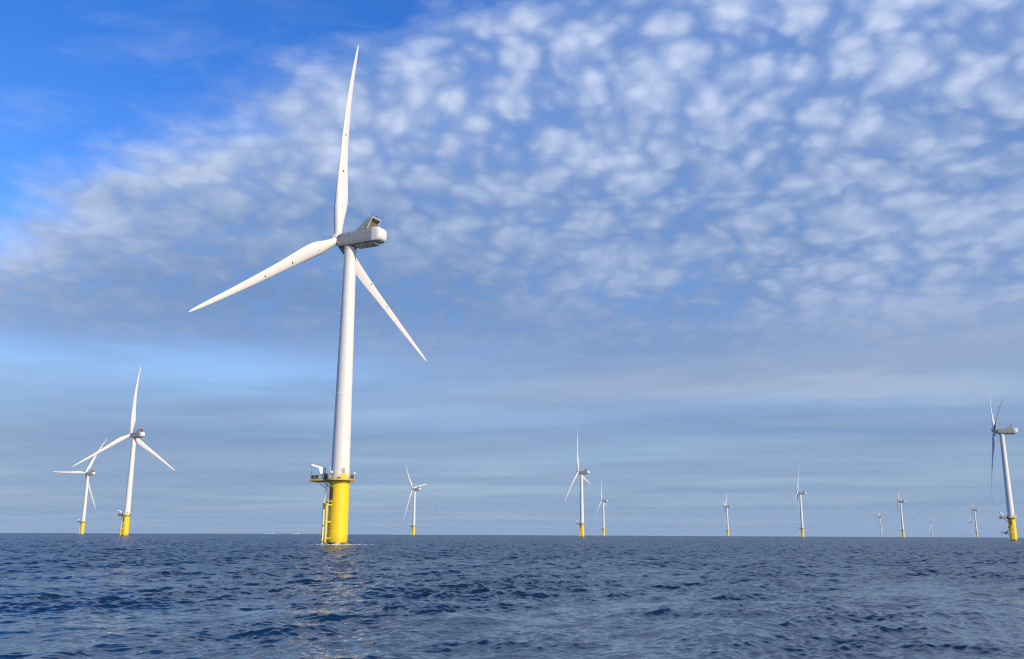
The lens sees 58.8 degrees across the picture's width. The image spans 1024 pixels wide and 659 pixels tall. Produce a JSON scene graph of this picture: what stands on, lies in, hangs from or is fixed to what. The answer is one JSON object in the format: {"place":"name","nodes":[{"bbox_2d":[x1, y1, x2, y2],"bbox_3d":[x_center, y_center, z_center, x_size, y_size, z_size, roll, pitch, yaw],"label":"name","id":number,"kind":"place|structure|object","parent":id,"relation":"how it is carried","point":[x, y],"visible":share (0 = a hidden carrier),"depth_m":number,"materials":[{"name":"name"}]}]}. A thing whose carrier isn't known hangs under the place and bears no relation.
{"place":"outdoors","nodes":[
{"label":"outdoors","id":0,"kind":"place"},
{"bbox_2d":[184,533,320,533],"bbox_3d":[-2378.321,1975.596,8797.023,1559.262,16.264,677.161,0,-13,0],"label":"shore","id":1,"kind":"structure","parent":0,"point":[249,533],"depth_m":8692.91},
{"bbox_2d":[0,533,1023,658],"bbox_3d":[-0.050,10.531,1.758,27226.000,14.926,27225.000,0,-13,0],"label":"sea","id":2,"kind":"structure","parent":0,"point":[168,596],"depth_m":41.27,"materials":[{"name":"liquid"}]},
{"bbox_2d":[52,439,106,533],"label":"wind turbine","id":3,"kind":"object","parent":2,"relation":"in","point":[82,521],"visible":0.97,"depth_m":1224.29,"materials":[{"name":"white paint"}]},
{"bbox_2d":[72,367,173,535],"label":"wind turbine","id":4,"kind":"object","parent":2,"relation":"in","point":[135,436],"visible":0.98,"depth_m":737.42,"materials":[{"name":"white paint"}]},
{"bbox_2d":[189,45,426,544],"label":"wind turbine","id":5,"kind":"object","parent":2,"relation":"in","point":[369,232],"visible":0.99,"depth_m":238.53,"materials":[{"name":"white paint"}]},
{"bbox_2d":[315,543,371,544],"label":"foam","id":6,"kind":"object","parent":2,"relation":"on","point":[339,544],"visible":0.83,"depth_m":226.54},
{"bbox_2d":[404,467,425,534],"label":"wind turbine","id":7,"kind":"object","parent":2,"relation":"in","point":[416,488],"visible":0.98,"depth_m":1615.80,"materials":[{"name":"white paint"}]},
{"bbox_2d":[565,436,589,536],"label":"wind turbine","id":8,"kind":"object","parent":2,"relation":"in","point":[581,522],"visible":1,"depth_m":1157.09,"materials":[{"name":"white paint"}]},
{"bbox_2d":[595,479,607,535],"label":"wind turbine","id":9,"kind":"object","parent":2,"relation":"in","point":[603,501],"visible":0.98,"depth_m":2127.56,"materials":[{"name":"white paint"}]},
{"bbox_2d":[723,498,730,535],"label":"wind turbine","id":10,"kind":"object","parent":2,"relation":"in","point":[726,507],"visible":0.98,"depth_m":2497.21,"materials":[{"name":"white paint"}]},
{"bbox_2d":[796,472,805,536],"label":"wind turbine","id":11,"kind":"object","parent":2,"relation":"in","point":[801,517],"visible":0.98,"depth_m":1694.27,"materials":[{"name":"white paint"}]},
{"bbox_2d":[878,512,882,536],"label":"wind turbine","id":12,"kind":"object","parent":2,"relation":"in","point":[880,523],"visible":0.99,"depth_m":3716.73,"materials":[{"name":"white paint"}]},
{"bbox_2d":[897,494,905,536],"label":"wind turbine","id":13,"kind":"object","parent":2,"relation":"in","point":[902,524],"visible":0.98,"depth_m":2090.12,"materials":[{"name":"white paint"}]},
{"bbox_2d":[972,506,977,537],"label":"wind turbine","id":14,"kind":"object","parent":2,"relation":"in","point":[974,510],"visible":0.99,"depth_m":2716.72,"materials":[{"name":"white paint"}]},
{"bbox_2d":[990,399,1017,540],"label":"wind turbine","id":15,"kind":"object","parent":2,"relation":"in","point":[1011,516],"visible":0.99,"depth_m":679.05,"materials":[{"name":"white paint"}]},
{"bbox_2d":[0,0,1023,537],"label":"sky","id":16,"kind":"structure","parent":0,"point":[732,250],"materials":[{"name":"blue"}]}
]}

